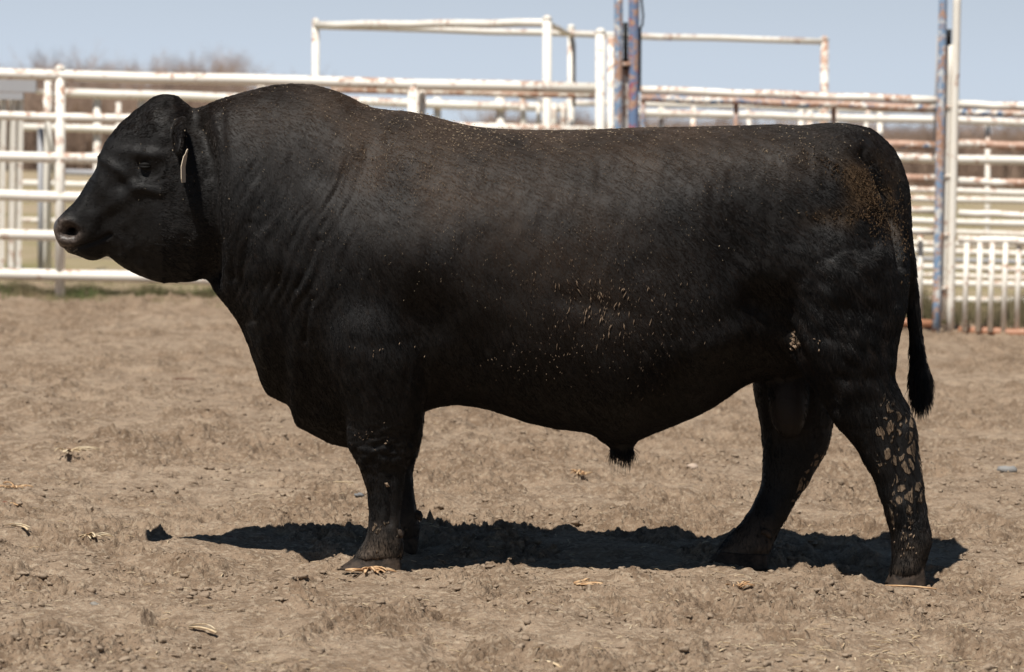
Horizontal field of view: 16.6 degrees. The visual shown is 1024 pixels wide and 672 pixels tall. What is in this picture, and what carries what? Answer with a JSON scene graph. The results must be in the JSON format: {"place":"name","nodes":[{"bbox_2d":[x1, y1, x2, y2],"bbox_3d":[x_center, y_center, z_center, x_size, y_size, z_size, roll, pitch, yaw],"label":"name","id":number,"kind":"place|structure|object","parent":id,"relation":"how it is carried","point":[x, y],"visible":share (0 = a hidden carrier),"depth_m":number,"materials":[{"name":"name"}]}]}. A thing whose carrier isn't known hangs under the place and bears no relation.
{"place":"outdoors","nodes":[
{"label":"outdoors","id":0,"kind":"place"},
{"bbox_2d":[0,280,216,299],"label":"grass","id":1,"kind":"structure","parent":0,"point":[83,290],"depth_m":24.66,"materials":[{"name":"plant"}]},
{"bbox_2d":[0,137,1023,671],"bbox_3d":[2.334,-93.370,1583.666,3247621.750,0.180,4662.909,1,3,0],"label":"ground","id":2,"kind":"structure","parent":0,"point":[118,347],"depth_m":11.04,"materials":[{"name":"brown soil"}]},
{"bbox_2d":[0,481,32,487],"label":"husk scraps","id":3,"kind":"object","parent":2,"relation":"on","point":[15,486],"visible":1,"depth_m":11.87,"materials":[{"name":"beige plant"}]},
{"bbox_2d":[5,523,30,530],"bbox_3d":[-1.489,0.575,10.646,0.030,0.018,0.164,-1,4,-33],"label":"straw stalk","id":4,"kind":"object","parent":2,"relation":"on","point":[25,526],"visible":1,"depth_m":10.64,"materials":[{"name":"beige plant"}]},
{"bbox_2d":[0,79,36,268],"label":"slatted gate","id":5,"kind":"structure","parent":2,"relation":"on","point":[16,144],"depth_m":26.52,"materials":[{"name":"white metal"}]},
{"bbox_2d":[6,52,57,170],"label":"bare tree","id":6,"kind":"object","parent":2,"relation":"on","point":[27,108],"visible":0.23,"depth_m":77.11,"materials":[{"name":"brown plant"}]},
{"bbox_2d":[8,44,78,87],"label":"bare tree","id":7,"kind":"object","parent":2,"relation":"on","point":[32,64],"visible":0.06,"depth_m":94.46,"materials":[{"name":"brown plant"}]},
{"bbox_2d":[35,81,54,268],"bbox_3d":[-3.679,-1.177,27.781,0.199,1.671,1.602,2,3,3],"label":"gate brace","id":8,"kind":"object","parent":2,"relation":"on","point":[45,215],"visible":0.66,"depth_m":27.84,"materials":[{"name":"white metal"}]},
{"bbox_2d":[1,45,99,89],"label":"bare tree","id":9,"kind":"object","parent":2,"relation":"on","point":[36,62],"visible":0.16,"depth_m":91.09,"materials":[{"name":"brown plant"}]},
{"bbox_2d":[34,54,74,86],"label":"bare tree","id":10,"kind":"object","parent":2,"relation":"on","point":[42,65],"visible":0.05,"depth_m":96.00,"materials":[{"name":"brown plant"}]},
{"bbox_2d":[23,62,96,165],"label":"bare tree","id":11,"kind":"object","parent":2,"relation":"on","point":[75,107],"visible":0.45,"depth_m":76.83,"materials":[{"name":"brown plant"}]},
{"bbox_2d":[41,64,84,105],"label":"bare tree","id":12,"kind":"object","parent":2,"relation":"on","point":[69,85],"visible":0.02,"depth_m":82.71,"materials":[{"name":"brown plant"}]},
{"bbox_2d":[37,56,91,87],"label":"bare tree","id":13,"kind":"object","parent":2,"relation":"on","point":[69,67],"visible":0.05,"depth_m":94.56,"materials":[{"name":"brown plant"}]},
{"bbox_2d":[45,57,106,89],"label":"bare tree","id":14,"kind":"object","parent":2,"relation":"on","point":[72,68],"visible":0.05,"depth_m":99.84,"materials":[{"name":"brown plant"}]},
{"bbox_2d":[55,446,99,452],"bbox_3d":[-1.580,0.413,12.738,0.185,0.023,0.097,-1,4,-40],"label":"corn husk","id":15,"kind":"object","parent":2,"relation":"on","point":[76,449],"visible":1,"depth_m":12.75,"materials":[{"name":"plant"}]},
{"bbox_2d":[50,65,136,124],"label":"bare tree","id":16,"kind":"object","parent":2,"relation":"on","point":[132,85],"visible":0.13,"depth_m":79.69,"materials":[{"name":"brown plant"}]},
{"bbox_2d":[74,62,113,88],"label":"bare tree","id":17,"kind":"object","parent":2,"relation":"on","point":[99,82],"visible":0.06,"depth_m":96.00,"materials":[{"name":"brown plant"}]},
{"bbox_2d":[79,532,112,538],"bbox_3d":[-1.244,0.596,10.516,0.099,0.023,0.107,0,4,-18],"label":"corn husk","id":18,"kind":"object","parent":2,"relation":"on","point":[93,534],"visible":1,"depth_m":10.51,"materials":[{"name":"plant"}]},
{"bbox_2d":[6,81,212,170],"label":"dry brush","id":19,"kind":"object","parent":2,"relation":"on","point":[76,142],"visible":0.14,"depth_m":78.10,"materials":[{"name":"brown plant"}]},
{"bbox_2d":[76,57,144,89],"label":"bare tree","id":20,"kind":"object","parent":2,"relation":"on","point":[107,69],"visible":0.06,"depth_m":99.27,"materials":[{"name":"brown plant"}]},
{"bbox_2d":[67,64,154,142],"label":"bare tree","id":21,"kind":"object","parent":2,"relation":"on","point":[114,108],"visible":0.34,"depth_m":77.16,"materials":[{"name":"brown plant"}]},
{"bbox_2d":[88,65,135,98],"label":"bare tree","id":22,"kind":"object","parent":2,"relation":"on","point":[117,87],"visible":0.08,"depth_m":85.65,"materials":[{"name":"brown plant"}]},
{"bbox_2d":[116,102,120,125],"bbox_3d":[-4.018,-1.613,35.974,0.086,1.547,0.049,1,3,0],"label":"pipe post","id":23,"kind":"object","parent":2,"relation":"on","point":[118,107],"visible":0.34,"depth_m":35.91,"materials":[{"name":"white metal"}]},
{"bbox_2d":[95,70,144,90],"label":"bare tree","id":24,"kind":"object","parent":2,"relation":"on","point":[137,89],"visible":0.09,"depth_m":85.64,"materials":[{"name":"brown plant"}]},
{"bbox_2d":[96,65,149,89],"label":"bare tree","id":25,"kind":"object","parent":2,"relation":"on","point":[122,84],"visible":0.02,"depth_m":92.22,"materials":[{"name":"brown plant"}]},
{"bbox_2d":[88,50,158,89],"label":"bare tree","id":26,"kind":"object","parent":2,"relation":"on","point":[106,68],"visible":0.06,"depth_m":100.12,"materials":[{"name":"brown plant"}]},
{"bbox_2d":[98,59,150,90],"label":"bare tree","id":27,"kind":"object","parent":2,"relation":"on","point":[112,68],"visible":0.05,"depth_m":98.58,"materials":[{"name":"brown plant"}]},
{"bbox_2d":[68,40,188,90],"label":"bare tree","id":28,"kind":"object","parent":2,"relation":"on","point":[100,69],"visible":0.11,"depth_m":93.41,"materials":[{"name":"brown plant"}]},
{"bbox_2d":[121,53,169,89],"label":"bare tree","id":29,"kind":"object","parent":2,"relation":"on","point":[138,69],"visible":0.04,"depth_m":97.10,"materials":[{"name":"brown plant"}]},
{"bbox_2d":[105,49,186,90],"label":"bare tree","id":30,"kind":"object","parent":2,"relation":"on","point":[147,71],"visible":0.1,"depth_m":94.86,"materials":[{"name":"brown plant"}]},
{"bbox_2d":[122,70,196,109],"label":"bare tree","id":31,"kind":"object","parent":2,"relation":"on","point":[154,89],"visible":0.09,"depth_m":79.90,"materials":[{"name":"brown plant"}]},
{"bbox_2d":[121,60,197,90],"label":"bare tree","id":32,"kind":"object","parent":2,"relation":"on","point":[165,84],"visible":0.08,"depth_m":89.49,"materials":[{"name":"brown plant"}]},
{"bbox_2d":[123,62,223,108],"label":"bare tree","id":33,"kind":"object","parent":2,"relation":"on","point":[196,103],"visible":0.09,"depth_m":77.70,"materials":[{"name":"brown plant"}]},
{"bbox_2d":[140,65,207,102],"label":"bare tree","id":34,"kind":"object","parent":2,"relation":"on","point":[177,85],"visible":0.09,"depth_m":84.22,"materials":[{"name":"brown plant"}]},
{"bbox_2d":[138,68,209,92],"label":"bare tree","id":35,"kind":"object","parent":2,"relation":"on","point":[171,85],"visible":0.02,"depth_m":85.32,"materials":[{"name":"brown plant"}]},
{"bbox_2d":[141,51,221,92],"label":"bare tree","id":36,"kind":"object","parent":2,"relation":"on","point":[180,70],"visible":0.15,"depth_m":94.28,"materials":[{"name":"brown plant"}]},
{"bbox_2d":[148,45,244,93],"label":"bare tree","id":37,"kind":"object","parent":2,"relation":"on","point":[175,72],"visible":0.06,"depth_m":94.15,"materials":[{"name":"brown plant"}]},
{"bbox_2d":[154,50,240,90],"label":"bare tree","id":38,"kind":"object","parent":2,"relation":"on","point":[197,66],"visible":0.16,"depth_m":99.76,"materials":[{"name":"brown plant"}]},
{"bbox_2d":[150,54,251,91],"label":"bare tree","id":39,"kind":"object","parent":2,"relation":"on","point":[205,66],"visible":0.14,"depth_m":95.75,"materials":[{"name":"brown plant"}]},
{"bbox_2d":[188,623,217,633],"bbox_3d":[-0.767,0.726,8.768,0.032,0.016,0.159,-1,4,-35],"label":"straw stalk","id":40,"kind":"object","parent":2,"relation":"on","point":[202,627],"visible":1,"depth_m":8.76,"materials":[{"name":"beige plant"}]},
{"bbox_2d":[174,64,243,107],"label":"bare tree","id":41,"kind":"object","parent":2,"relation":"on","point":[192,90],"visible":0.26,"depth_m":77.27,"materials":[{"name":"brown plant"}]},
{"bbox_2d":[168,43,251,93],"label":"bare tree","id":42,"kind":"object","parent":2,"relation":"on","point":[223,68],"visible":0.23,"depth_m":97.02,"materials":[{"name":"brown plant"}]},
{"bbox_2d":[171,45,256,92],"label":"bare tree","id":43,"kind":"object","parent":2,"relation":"on","point":[215,69],"visible":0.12,"depth_m":101.36,"materials":[{"name":"brown plant"}]},
{"bbox_2d":[199,62,246,93],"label":"bare tree","id":44,"kind":"object","parent":2,"relation":"on","point":[221,85],"visible":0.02,"depth_m":85.08,"materials":[{"name":"brown plant"}]},
{"bbox_2d":[190,53,267,91],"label":"bare tree","id":45,"kind":"object","parent":2,"relation":"on","point":[235,73],"visible":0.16,"depth_m":97.50,"materials":[{"name":"brown plant"}]},
{"bbox_2d":[207,67,265,103],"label":"bare tree","id":46,"kind":"object","parent":2,"relation":"on","point":[237,88],"visible":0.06,"depth_m":76.92,"materials":[{"name":"brown plant"}]},
{"bbox_2d":[207,50,274,92],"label":"bare tree","id":47,"kind":"object","parent":2,"relation":"on","point":[238,67],"visible":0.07,"depth_m":101.27,"materials":[{"name":"brown plant"}]},
{"bbox_2d":[225,71,260,93],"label":"bare tree","id":48,"kind":"object","parent":2,"relation":"on","point":[238,87],"visible":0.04,"depth_m":82.85,"materials":[{"name":"brown plant"}]},
{"bbox_2d":[213,49,273,92],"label":"bare tree","id":49,"kind":"object","parent":2,"relation":"on","point":[234,73],"visible":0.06,"depth_m":98.32,"materials":[{"name":"brown plant"}]},
{"bbox_2d":[0,65,594,298],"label":"pipe fence","id":50,"kind":"object","parent":2,"relation":"on","point":[417,91],"visible":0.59,"depth_m":24.33,"materials":[{"name":"white metal"}]},
{"bbox_2d":[22,88,594,222],"bbox_3d":[-1.802,-1.325,31.005,5.049,1.699,0.128,1,3,0],"label":"back fence","id":51,"kind":"object","parent":2,"relation":"on","point":[500,105],"visible":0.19,"depth_m":30.91,"materials":[{"name":"white metal"}]},
{"bbox_2d":[354,493,363,496],"bbox_3d":[-0.511,0.532,11.770,0.029,0.017,0.029,-1,4,-34],"label":"stone","id":52,"kind":"object","parent":2,"relation":"on","point":[359,494],"visible":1,"depth_m":11.76,"materials":[{"name":"grey stone"}]},
{"bbox_2d":[345,566,396,572],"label":"husk scraps","id":53,"kind":"object","parent":2,"relation":"on","point":[377,569],"visible":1,"depth_m":9.95,"materials":[{"name":"brown plant"}]},
{"bbox_2d":[448,99,519,122],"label":"bare tree","id":54,"kind":"object","parent":2,"relation":"on","point":[465,118],"visible":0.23,"depth_m":88.73,"materials":[{"name":"brown plant"}]},
{"bbox_2d":[53,83,935,585],"bbox_3d":[-0.057,-0.021,10.195,2.548,1.381,0.812,1,3,0],"label":"bull","id":55,"kind":"object","parent":2,"relation":"on","point":[381,281],"visible":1,"depth_m":9.91,"materials":[{"name":"black"}]},
{"bbox_2d":[460,100,530,122],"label":"bare tree","id":56,"kind":"object","parent":2,"relation":"on","point":[507,114],"visible":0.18,"depth_m":93.76,"materials":[{"name":"brown plant"}]},
{"bbox_2d":[474,113,518,122],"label":"bare tree","id":57,"kind":"object","parent":2,"relation":"on","point":[491,117],"visible":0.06,"depth_m":93.83,"materials":[{"name":"brown plant"}]},
{"bbox_2d":[479,110,520,123],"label":"bare tree","id":58,"kind":"object","parent":2,"relation":"on","point":[495,120],"visible":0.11,"depth_m":87.03,"materials":[{"name":"brown plant"}]},
{"bbox_2d":[0,376,1023,671],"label":"soil clods","id":59,"kind":"object","parent":2,"relation":"on","point":[382,600],"visible":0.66,"depth_m":9.71,"materials":[{"name":"brown soil"}]},
{"bbox_2d":[0,390,1023,671],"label":"straw litter","id":60,"kind":"object","parent":2,"relation":"on","point":[596,608],"visible":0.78,"depth_m":8.87,"materials":[{"name":"beige plant"}]},
{"bbox_2d":[518,97,565,124],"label":"bowed gate","id":61,"kind":"structure","parent":2,"relation":"on","point":[538,111],"depth_m":29.03,"materials":[{"name":"white metal"}]},
{"bbox_2d":[533,659,561,666],"bbox_3d":[0.088,0.770,8.278,0.020,0.013,0.139,0,4,-27],"label":"straw stalk","id":62,"kind":"object","parent":2,"relation":"on","point":[555,663],"visible":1,"depth_m":8.27,"materials":[{"name":"beige plant"}]},
{"bbox_2d":[312,15,828,124],"bbox_3d":[0.973,-1.302,27.154,4.041,2.229,3.154,-1,4,-35],"label":"overhead frame","id":63,"kind":"object","parent":2,"relation":"on","point":[546,23],"visible":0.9,"depth_m":27.40,"materials":[{"name":"white metal"}]},
{"bbox_2d":[557,108,587,124],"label":"bare tree","id":64,"kind":"object","parent":2,"relation":"on","point":[576,116],"visible":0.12,"depth_m":88.78,"materials":[{"name":"brown plant"}]},
{"bbox_2d":[557,100,594,125],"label":"bare tree","id":65,"kind":"object","parent":2,"relation":"on","point":[578,116],"visible":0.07,"depth_m":88.61,"materials":[{"name":"brown plant"}]},
{"bbox_2d":[571,469,592,474],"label":"wood chips","id":66,"kind":"object","parent":2,"relation":"on","point":[580,473],"visible":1,"depth_m":12.78,"materials":[{"name":"beige wood"}]},
{"bbox_2d":[575,106,591,125],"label":"bare tree","id":67,"kind":"object","parent":2,"relation":"on","point":[583,114],"visible":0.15,"depth_m":95.11,"materials":[{"name":"brown plant"}]},
{"bbox_2d":[573,578,610,584],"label":"husk scraps","id":68,"kind":"object","parent":2,"relation":"on","point":[584,581],"visible":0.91,"depth_m":9.82,"materials":[{"name":"beige plant"}]},
{"bbox_2d":[595,28,605,128],"bbox_3d":[0.607,-1.074,24.278,0.121,2.098,0.075,1,3,0],"label":"pipe post","id":69,"kind":"object","parent":2,"relation":"on","point":[600,51],"visible":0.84,"depth_m":24.21,"materials":[{"name":"white metal"}]},
{"bbox_2d":[607,36,613,128],"bbox_3d":[0.698,-1.087,24.878,0.102,2.057,0.053,1,3,0],"label":"pipe post","id":70,"kind":"object","parent":2,"relation":"on","point":[610,81],"visible":0.28,"depth_m":24.82,"materials":[{"name":"white metal"}]},
{"bbox_2d":[614,0,643,127],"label":"gate upright","id":71,"kind":"object","parent":2,"relation":"on","point":[627,64],"visible":0.42,"depth_m":23.15,"materials":[{"name":"blue metal"}]},
{"bbox_2d":[639,107,665,126],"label":"bare tree","id":72,"kind":"object","parent":2,"relation":"on","point":[651,120],"visible":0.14,"depth_m":88.53,"materials":[{"name":"brown plant"}]},
{"bbox_2d":[645,107,690,126],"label":"bare tree","id":73,"kind":"object","parent":2,"relation":"on","point":[667,119],"visible":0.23,"depth_m":97.19,"materials":[{"name":"brown plant"}]},
{"bbox_2d":[655,107,699,126],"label":"bare tree","id":74,"kind":"object","parent":2,"relation":"on","point":[671,121],"visible":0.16,"depth_m":86.16,"materials":[{"name":"brown plant"}]},
{"bbox_2d":[667,108,712,126],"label":"bare tree","id":75,"kind":"object","parent":2,"relation":"on","point":[697,119],"visible":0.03,"depth_m":97.27,"materials":[{"name":"brown plant"}]},
{"bbox_2d":[686,463,697,469],"bbox_3d":[0.669,0.487,13.095,0.046,0.028,0.034,1,3,0],"label":"stone","id":76,"kind":"object","parent":2,"relation":"on","point":[692,466],"visible":0.93,"depth_m":13.09,"materials":[{"name":"beige stone"}]},
{"bbox_2d":[684,108,758,126],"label":"bare tree","id":77,"kind":"object","parent":2,"relation":"on","point":[722,109],"visible":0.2,"depth_m":89.31,"materials":[{"name":"brown plant"}]},
{"bbox_2d":[701,108,744,125],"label":"bare tree","id":78,"kind":"object","parent":2,"relation":"on","point":[724,123],"visible":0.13,"depth_m":96.58,"materials":[{"name":"brown plant"}]},
{"bbox_2d":[725,581,756,587],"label":"husk scraps","id":79,"kind":"object","parent":2,"relation":"on","point":[744,583],"visible":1,"depth_m":9.69,"materials":[{"name":"beige plant"}]},
{"bbox_2d":[720,108,765,125],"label":"bare tree","id":80,"kind":"object","parent":2,"relation":"on","point":[732,121],"visible":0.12,"depth_m":88.09,"materials":[{"name":"brown plant"}]},
{"bbox_2d":[725,109,766,125],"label":"bare tree","id":81,"kind":"object","parent":2,"relation":"on","point":[745,121],"visible":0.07,"depth_m":94.30,"materials":[{"name":"brown plant"}]},
{"bbox_2d":[473,114,1023,189],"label":"dry weeds","id":82,"kind":"object","parent":2,"relation":"on","point":[978,170],"visible":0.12,"depth_m":86.29,"materials":[{"name":"brown plant"}]},
{"bbox_2d":[759,112,812,124],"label":"bare tree","id":83,"kind":"object","parent":2,"relation":"on","point":[786,121],"visible":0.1,"depth_m":86.70,"materials":[{"name":"brown plant"}]},
{"bbox_2d":[605,100,1023,280],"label":"back fence","id":84,"kind":"object","parent":2,"relation":"on","point":[985,232],"visible":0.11,"depth_m":29.98,"materials":[{"name":"white metal"}]},
{"bbox_2d":[639,107,1023,303],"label":"back fence","id":85,"kind":"object","parent":2,"relation":"on","point":[809,117],"visible":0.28,"depth_m":26.45,"materials":[{"name":"white metal"}]},
{"bbox_2d":[841,112,863,125],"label":"bare tree","id":86,"kind":"object","parent":2,"relation":"on","point":[855,122],"visible":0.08,"depth_m":86.47,"materials":[{"name":"brown plant"}]},
{"bbox_2d":[852,112,894,131],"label":"bare tree","id":87,"kind":"object","parent":2,"relation":"on","point":[875,125],"visible":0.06,"depth_m":97.09,"materials":[{"name":"brown plant"}]},
{"bbox_2d":[861,113,911,139],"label":"bare tree","id":88,"kind":"object","parent":2,"relation":"on","point":[885,126],"visible":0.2,"depth_m":88.84,"materials":[{"name":"brown plant"}]},
{"bbox_2d":[875,113,935,183],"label":"bare tree","id":89,"kind":"object","parent":2,"relation":"on","point":[917,168],"visible":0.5,"depth_m":86.12,"materials":[{"name":"brown plant"}]},
{"bbox_2d":[889,113,927,133],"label":"bare tree","id":90,"kind":"object","parent":2,"relation":"on","point":[911,125],"visible":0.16,"depth_m":96.47,"materials":[{"name":"brown plant"}]},
{"bbox_2d":[885,584,935,589],"bbox_3d":[1.118,0.703,9.868,0.149,0.008,0.012,3,4,23],"label":"straw stalk","id":91,"kind":"object","parent":2,"relation":"on","point":[896,585],"visible":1,"depth_m":9.87,"materials":[{"name":"beige plant"}]},
{"bbox_2d":[932,0,960,332],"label":"gate upright","id":92,"kind":"object","parent":2,"relation":"on","point":[947,74],"visible":0.94,"depth_m":22.68,"materials":[{"name":"white metal"}]},
{"bbox_2d":[640,86,936,327],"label":"pipe gate","id":93,"kind":"structure","parent":92,"relation":"attached to","point":[832,101],"depth_m":22.89,"materials":[{"name":"white metal"}]},
{"bbox_2d":[958,100,1023,334],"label":"pipe gate","id":94,"kind":"structure","parent":92,"relation":"attached to","point":[993,109],"depth_m":22.60,"materials":[{"name":"white metal"}]},
{"bbox_2d":[932,116,983,154],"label":"bare tree","id":95,"kind":"object","parent":2,"relation":"on","point":[968,132],"visible":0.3,"depth_m":87.11,"materials":[{"name":"brown plant"}]},
{"bbox_2d":[905,281,1023,328],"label":"weeds","id":96,"kind":"object","parent":2,"relation":"on","point":[927,306],"visible":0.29,"depth_m":24.11,"materials":[{"name":"brown plant"}]},
{"bbox_2d":[958,117,1007,152],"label":"bare tree","id":97,"kind":"object","parent":2,"relation":"on","point":[980,132],"visible":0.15,"depth_m":89.22,"materials":[{"name":"brown plant"}]},
{"bbox_2d":[958,116,1009,138],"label":"bare tree","id":98,"kind":"object","parent":2,"relation":"on","point":[979,128],"visible":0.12,"depth_m":94.24,"materials":[{"name":"brown plant"}]},
{"bbox_2d":[984,117,1023,189],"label":"bare tree","id":99,"kind":"object","parent":2,"relation":"on","point":[1008,135],"visible":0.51,"depth_m":86.05,"materials":[{"name":"brown plant"}]},
{"bbox_2d":[990,117,1023,153],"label":"bare tree","id":100,"kind":"object","parent":2,"relation":"on","point":[1021,131],"visible":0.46,"depth_m":86.38,"materials":[{"name":"brown plant"}]},
{"bbox_2d":[997,466,1016,472],"bbox_3d":[1.851,0.501,13.146,0.074,0.037,0.060,3,4,19],"label":"stone","id":101,"kind":"object","parent":2,"relation":"on","point":[1002,469],"visible":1,"depth_m":13.12,"materials":[{"name":"grey stone"}]},
{"bbox_2d":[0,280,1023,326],"bbox_3d":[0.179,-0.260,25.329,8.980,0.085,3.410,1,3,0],"label":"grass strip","id":102,"kind":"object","parent":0,"point":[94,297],"depth_m":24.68,"materials":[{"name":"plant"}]},
{"bbox_2d":[0,0,1023,137],"label":"sky","id":103,"kind":"structure","parent":0,"point":[876,46],"materials":[{"name":"blue"}]}
]}

